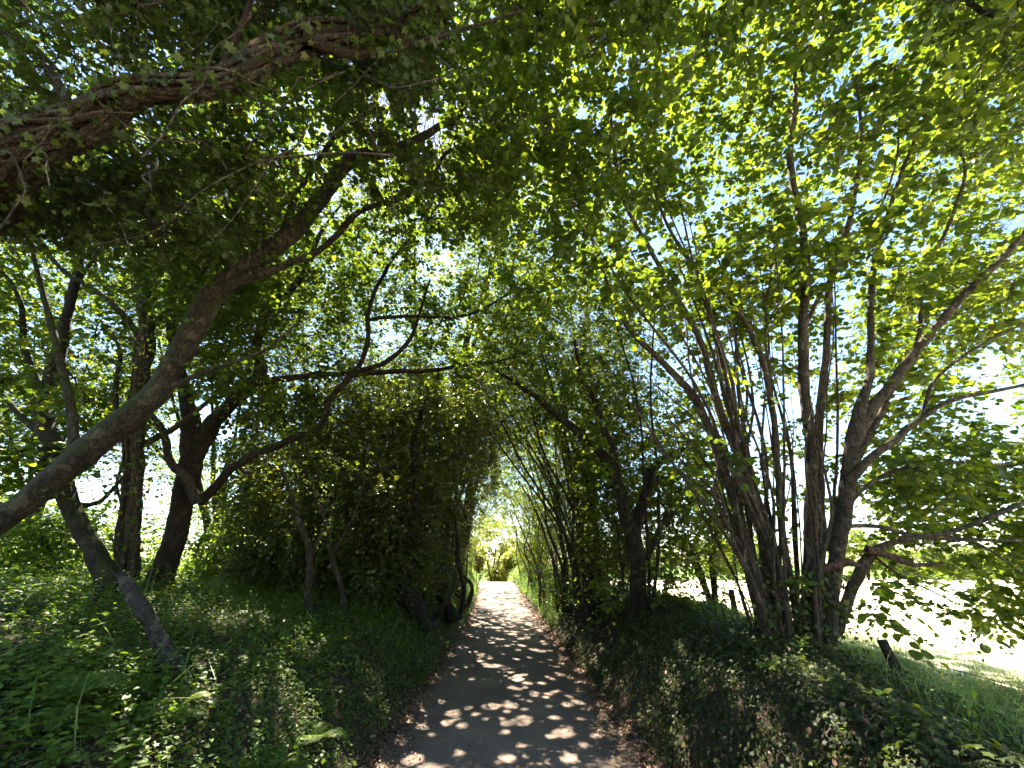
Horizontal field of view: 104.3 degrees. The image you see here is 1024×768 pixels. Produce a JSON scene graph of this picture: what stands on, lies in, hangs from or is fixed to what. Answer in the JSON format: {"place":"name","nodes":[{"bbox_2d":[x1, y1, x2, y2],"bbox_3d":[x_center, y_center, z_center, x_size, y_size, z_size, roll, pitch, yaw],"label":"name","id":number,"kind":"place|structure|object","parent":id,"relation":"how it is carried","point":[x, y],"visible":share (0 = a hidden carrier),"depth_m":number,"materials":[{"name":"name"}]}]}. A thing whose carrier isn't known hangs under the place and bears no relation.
{"place":"outdoors","nodes":[
{"label":"outdoors","id":0,"kind":"place"},
{"bbox_2d":[0,560,1023,767],"bbox_3d":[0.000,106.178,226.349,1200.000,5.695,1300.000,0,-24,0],"label":"ground","id":1,"kind":"structure","parent":0,"point":[358,741],"depth_m":3.26,"materials":[{"name":"green plant"}]},
{"bbox_2d":[0,471,83,569],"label":"bush","id":2,"kind":"object","parent":1,"relation":"on","point":[3,498],"visible":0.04,"depth_m":10.71,"materials":[{"name":"green plant"}]},
{"bbox_2d":[4,669,129,731],"bbox_3d":[-2.450,1.750,2.241,0.584,0.172,0.467,-9,-26,19],"label":"fern","id":3,"kind":"object","parent":1,"relation":"on","point":[101,681],"visible":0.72,"depth_m":2.25,"materials":[{"name":"green plant"}]},
{"bbox_2d":[0,240,177,567],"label":"leafy tree","id":4,"kind":"object","parent":1,"relation":"on","point":[43,507],"visible":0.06,"depth_m":9.32,"materials":[{"name":"green plant"}]},
{"bbox_2d":[0,502,191,585],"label":"bush","id":5,"kind":"object","parent":1,"relation":"on","point":[41,539],"visible":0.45,"depth_m":7.61,"materials":[{"name":"green plant"}]},
{"bbox_2d":[0,224,195,595],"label":"crooked tree","id":6,"kind":"object","parent":1,"relation":"on","point":[91,545],"visible":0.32,"depth_m":5.15,"materials":[{"name":"green plant"}]},
{"bbox_2d":[1,526,205,584],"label":"nettle patch","id":7,"kind":"object","parent":1,"relation":"on","point":[81,564],"visible":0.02,"depth_m":8.17,"materials":[{"name":"green plant"}]},
{"bbox_2d":[92,648,160,669],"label":"fern","id":8,"kind":"object","parent":1,"relation":"on","point":[133,650],"visible":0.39,"depth_m":2.95,"materials":[{"name":"green plant"}]},
{"bbox_2d":[0,28,268,591],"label":"ivy clad tree","id":9,"kind":"object","parent":1,"relation":"on","point":[127,542],"visible":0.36,"depth_m":5.52,"materials":[{"name":"green plant"}]},
{"bbox_2d":[116,571,191,683],"bbox_3d":[-2.978,1.912,3.134,1.064,0.798,0.345,-5,-25,11],"label":"dead trunk","id":10,"kind":"object","parent":1,"relation":"on","point":[142,608],"visible":0.92,"depth_m":3.10,"materials":[{"name":"grey wood"}]},
{"bbox_2d":[125,689,211,722],"bbox_3d":[-2.150,2.027,2.475,0.468,0.122,0.456,-12,-27,25],"label":"fern","id":11,"kind":"object","parent":1,"relation":"on","point":[174,714],"visible":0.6,"depth_m":2.53,"materials":[{"name":"green plant"}]},
{"bbox_2d":[141,486,245,575],"bbox_3d":[-9.970,5.548,14.114,5.901,4.055,5.732,0,-24,0],"label":"bush","id":12,"kind":"object","parent":1,"relation":"on","point":[194,520],"visible":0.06,"depth_m":13.58,"materials":[{"name":"green plant"}]},
{"bbox_2d":[63,221,341,582],"bbox_3d":[-8.846,-0.096,10.976,10.276,10.586,7.318,0,-24,0],"label":"leafy tree","id":13,"kind":"object","parent":1,"relation":"on","point":[201,490],"visible":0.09,"depth_m":10.40,"materials":[{"name":"green plant"}]},
{"bbox_2d":[176,529,238,581],"bbox_3d":[-7.990,5.094,11.414,2.712,2.018,2.656,0,-24,0],"label":"bush","id":14,"kind":"object","parent":1,"relation":"on","point":[187,561],"visible":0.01,"depth_m":10.56,"materials":[{"name":"green plant"}]},
{"bbox_2d":[176,509,296,588],"bbox_3d":[-6.719,4.117,9.717,3.287,2.349,3.227,0,-24,0],"label":"bush","id":15,"kind":"object","parent":1,"relation":"on","point":[203,540],"visible":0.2,"depth_m":8.95,"materials":[{"name":"green plant"}]},
{"bbox_2d":[0,573,473,767],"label":"ivy ground cover","id":16,"kind":"object","parent":1,"relation":"on","point":[24,606],"visible":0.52,"depth_m":3.60,"materials":[{"name":"green plant"}]},
{"bbox_2d":[104,210,419,498],"bbox_3d":[-9.289,-0.375,14.434,12.966,14.657,8.943,0,-24,0],"label":"tall tree","id":17,"kind":"object","parent":1,"relation":"on","point":[175,447],"visible":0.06,"depth_m":14.37,"materials":[{"name":"green plant"}]},
{"bbox_2d":[235,744,314,767],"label":"fern","id":18,"kind":"object","parent":1,"relation":"on","point":[293,762],"visible":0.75,"depth_m":2.65,"materials":[{"name":"green plant"}]},
{"bbox_2d":[0,0,555,534],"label":"leaning tree","id":19,"kind":"object","parent":1,"relation":"on","point":[206,310],"visible":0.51,"depth_m":3.99,"materials":[{"name":"green plant"}]},
{"bbox_2d":[216,411,354,615],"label":"sapling","id":20,"kind":"object","parent":1,"relation":"on","point":[310,548],"visible":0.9,"depth_m":5.77,"materials":[{"name":"green plant"}]},
{"bbox_2d":[2,150,595,589],"bbox_3d":[-3.680,-0.792,6.493,11.045,7.860,3.790,0,-24,0],"label":"forked tree","id":21,"kind":"object","parent":1,"relation":"on","point":[198,442],"visible":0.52,"depth_m":6.23,"materials":[{"name":"green plant"}]},
{"bbox_2d":[188,414,431,626],"bbox_3d":[-4.375,2.590,8.262,5.779,4.570,4.653,0,-24,0],"label":"bush","id":22,"kind":"object","parent":1,"relation":"on","point":[275,563],"visible":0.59,"depth_m":7.03,"materials":[{"name":"green plant"}]},
{"bbox_2d":[292,722,348,747],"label":"fern","id":23,"kind":"object","parent":1,"relation":"on","point":[321,727],"visible":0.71,"depth_m":3.13,"materials":[{"name":"green plant"}]},
{"bbox_2d":[262,421,394,615],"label":"sapling","id":24,"kind":"object","parent":1,"relation":"on","point":[331,549],"visible":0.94,"depth_m":6.15,"materials":[{"name":"green plant"}]},
{"bbox_2d":[0,0,681,341],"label":"ivy covered tree","id":25,"kind":"object","parent":1,"relation":"on","point":[49,138],"visible":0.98,"depth_m":2.69,"materials":[{"name":"green plant"}]},
{"bbox_2d":[280,357,511,635],"bbox_3d":[-2.716,1.964,8.271,5.448,5.705,4.747,0,-24,0],"label":"evergreen tree","id":26,"kind":"object","parent":1,"relation":"on","point":[438,485],"visible":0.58,"depth_m":7.44,"materials":[{"name":"green plant"}]},
{"bbox_2d":[328,329,518,624],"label":"evergreen tree","id":27,"kind":"object","parent":1,"relation":"on","point":[452,614],"visible":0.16,"depth_m":10.16,"materials":[{"name":"green plant"}]},
{"bbox_2d":[274,131,584,581],"bbox_3d":[-2.931,-1.590,13.276,12.353,16.000,8.856,0,-24,0],"label":"tall tree","id":28,"kind":"object","parent":1,"relation":"on","point":[467,340],"visible":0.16,"depth_m":12.61,"materials":[{"name":"green plant"}]},
{"bbox_2d":[401,366,512,613],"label":"evergreen tree","id":29,"kind":"object","parent":1,"relation":"on","point":[470,583],"visible":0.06,"depth_m":13.29,"materials":[{"name":"green plant"}]},
{"bbox_2d":[0,555,922,767],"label":"undergrowth","id":30,"kind":"object","parent":1,"relation":"on","point":[52,744],"visible":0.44,"depth_m":2.84,"materials":[{"name":"green plant"}]},
{"bbox_2d":[399,304,535,596],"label":"hazel tree","id":31,"kind":"object","parent":1,"relation":"on","point":[466,544],"visible":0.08,"depth_m":16.76,"materials":[{"name":"green plant"}]},
{"bbox_2d":[471,540,487,573],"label":"bush","id":32,"kind":"object","parent":1,"relation":"on","point":[482,561],"visible":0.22,"depth_m":33.26,"materials":[{"name":"green plant"}]},
{"bbox_2d":[464,445,504,584],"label":"hazel tree","id":33,"kind":"object","parent":1,"relation":"on","point":[474,551],"visible":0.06,"depth_m":24.29,"materials":[{"name":"green plant"}]},
{"bbox_2d":[484,565,507,581],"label":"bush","id":34,"kind":"object","parent":1,"relation":"on","point":[498,579],"visible":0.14,"depth_m":45.58,"materials":[{"name":"green plant"}]},
{"bbox_2d":[470,516,523,581],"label":"tree","id":35,"kind":"object","parent":1,"relation":"on","point":[493,571],"visible":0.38,"depth_m":39.55,"materials":[{"name":"green plant"}]},
{"bbox_2d":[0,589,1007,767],"bbox_3d":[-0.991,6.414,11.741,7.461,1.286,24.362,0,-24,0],"label":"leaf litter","id":36,"kind":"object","parent":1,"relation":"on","point":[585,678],"visible":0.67,"depth_m":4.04,"materials":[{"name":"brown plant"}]},
{"bbox_2d":[376,582,641,767],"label":"lane","id":37,"kind":"structure","parent":1,"relation":"on","point":[512,736],"depth_m":4.79,"materials":[{"name":"grey asphalt"}]},
{"bbox_2d":[500,548,521,575],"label":"bush","id":38,"kind":"object","parent":1,"relation":"on","point":[507,563],"visible":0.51,"depth_m":34.94,"materials":[{"name":"green plant"}]},
{"bbox_2d":[0,593,1023,767],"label":"fallen twigs","id":39,"kind":"object","parent":1,"relation":"on","point":[797,697],"visible":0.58,"depth_m":2.99,"materials":[{"name":"brown wood"}]},
{"bbox_2d":[484,438,560,579],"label":"hazel tree","id":40,"kind":"object","parent":1,"relation":"on","point":[518,559],"visible":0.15,"depth_m":27.51,"materials":[{"name":"green plant"}]},
{"bbox_2d":[478,366,581,593],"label":"hazel tree","id":41,"kind":"object","parent":1,"relation":"on","point":[528,568],"visible":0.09,"depth_m":19.41,"materials":[{"name":"green plant"}]},
{"bbox_2d":[470,307,616,607],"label":"hazel tree","id":42,"kind":"object","parent":1,"relation":"on","point":[538,568],"visible":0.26,"depth_m":14.44,"materials":[{"name":"green plant"}]},
{"bbox_2d":[463,290,648,612],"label":"hazel tree","id":43,"kind":"object","parent":1,"relation":"on","point":[561,601],"visible":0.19,"depth_m":11.08,"materials":[{"name":"green plant"}]},
{"bbox_2d":[442,170,669,574],"bbox_3d":[1.861,-0.871,14.581,9.680,16.415,9.681,0,-24,0],"label":"tall tree","id":44,"kind":"object","parent":1,"relation":"on","point":[590,295],"visible":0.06,"depth_m":13.68,"materials":[{"name":"green plant"}]},
{"bbox_2d":[474,274,691,625],"bbox_3d":[1.852,1.055,9.151,5.688,8.079,5.209,0,-24,0],"label":"hazel tree","id":45,"kind":"object","parent":1,"relation":"on","point":[579,610],"visible":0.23,"depth_m":8.14,"materials":[{"name":"green plant"}]},
{"bbox_2d":[451,568,771,763],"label":"verge grass","id":46,"kind":"structure","parent":1,"relation":"on","point":[532,603],"depth_m":12.24,"materials":[{"name":"green plant"}]},
{"bbox_2d":[465,240,770,630],"bbox_3d":[1.883,0.790,7.562,6.283,6.903,5.146,0,-24,0],"label":"hazel tree","id":47,"kind":"object","parent":1,"relation":"on","point":[592,434],"visible":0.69,"depth_m":6.74,"materials":[{"name":"green plant"}]},
{"bbox_2d":[605,513,681,587],"bbox_3d":[3.893,5.253,12.440,2.278,2.968,2.330,15,-28,-29],"label":"scrub bush","id":48,"kind":"object","parent":1,"relation":"on","point":[644,546],"visible":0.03,"depth_m":12.27,"materials":[{"name":"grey plant"}]},
{"bbox_2d":[610,541,684,578],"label":"hedgerow tree","id":49,"kind":"object","parent":1,"relation":"on","point":[661,555],"visible":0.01,"depth_m":37.81,"materials":[{"name":"green plant"}]},
{"bbox_2d":[654,496,758,617],"bbox_3d":[3.870,3.558,8.168,1.841,2.680,2.275,14,-28,-28],"label":"scrub bush","id":50,"kind":"object","parent":1,"relation":"on","point":[715,595],"visible":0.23,"depth_m":7.93,"materials":[{"name":"plant"}]},
{"bbox_2d":[696,540,758,579],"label":"hedgerow tree","id":51,"kind":"object","parent":1,"relation":"on","point":[729,576],"visible":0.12,"depth_m":37.51,"materials":[{"name":"green plant"}]},
{"bbox_2d":[453,0,1023,674],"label":"hazel tree","id":52,"kind":"object","parent":1,"relation":"on","point":[961,288],"visible":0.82,"depth_m":4.01,"materials":[{"name":"green plant"}]},
{"bbox_2d":[736,531,793,574],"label":"hedgerow tree","id":53,"kind":"object","parent":1,"relation":"on","point":[791,559],"visible":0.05,"depth_m":39.17,"materials":[{"name":"green plant"}]},
{"bbox_2d":[755,661,779,671],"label":"leafy shoot","id":54,"kind":"object","parent":1,"relation":"on","point":[771,666],"visible":0.85,"depth_m":2.87,"materials":[{"name":"green plant"}]},
{"bbox_2d":[525,575,1023,767],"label":"ivy on hedge bank","id":55,"kind":"object","parent":1,"relation":"on","point":[947,731],"visible":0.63,"depth_m":2.86,"materials":[{"name":"green plant"}]},
{"bbox_2d":[790,634,809,653],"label":"leafy shoot","id":56,"kind":"object","parent":1,"relation":"on","point":[802,641],"visible":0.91,"depth_m":3.13,"materials":[{"name":"green plant"}]},
{"bbox_2d":[610,578,1023,752],"bbox_3d":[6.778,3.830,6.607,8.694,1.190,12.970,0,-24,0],"label":"field grass","id":57,"kind":"structure","parent":1,"relation":"on","point":[952,688],"depth_m":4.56,"materials":[{"name":"green plant"}]},
{"bbox_2d":[658,584,1023,716],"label":"wire fence","id":58,"kind":"object","parent":1,"relation":"on","point":[884,646],"visible":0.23,"depth_m":3.96,"materials":[{"name":"brown wood"}]},
{"bbox_2d":[826,528,906,579],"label":"hedgerow tree","id":59,"kind":"object","parent":1,"relation":"on","point":[857,535],"visible":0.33,"depth_m":36.65,"materials":[{"name":"green plant"}]},
{"bbox_2d":[845,688,892,702],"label":"leafy shoot","id":60,"kind":"object","parent":1,"relation":"on","point":[885,690],"visible":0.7,"depth_m":2.17,"materials":[{"name":"green plant"}]},
{"bbox_2d":[882,546,971,579],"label":"hedgerow tree","id":61,"kind":"object","parent":1,"relation":"on","point":[919,559],"visible":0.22,"depth_m":37.31,"materials":[{"name":"green plant"}]},
{"bbox_2d":[881,0,1023,111],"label":"overhanging tree","id":62,"kind":"object","parent":1,"relation":"on","point":[1004,18],"visible":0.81,"depth_m":3.42,"materials":[{"name":"green plant"}]},
{"bbox_2d":[962,686,977,734],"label":"leafy shoot","id":63,"kind":"object","parent":1,"relation":"on","point":[971,713],"visible":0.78,"depth_m":2.09,"materials":[{"name":"green plant"}]},
{"bbox_2d":[936,546,1020,579],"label":"hedgerow tree","id":64,"kind":"object","parent":1,"relation":"on","point":[983,568],"visible":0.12,"depth_m":36.54,"materials":[{"name":"green plant"}]},
{"bbox_2d":[0,0,1023,565],"label":"sky","id":65,"kind":"structure","parent":0,"point":[996,413],"materials":[{"name":"white"}]},
{"bbox_2d":[478,566,1021,581],"bbox_3d":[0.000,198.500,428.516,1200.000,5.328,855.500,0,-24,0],"label":"meadow","id":66,"kind":"structure","parent":0,"point":[846,569],"depth_m":74.40,"materials":[{"name":"green plant"}]}
]}

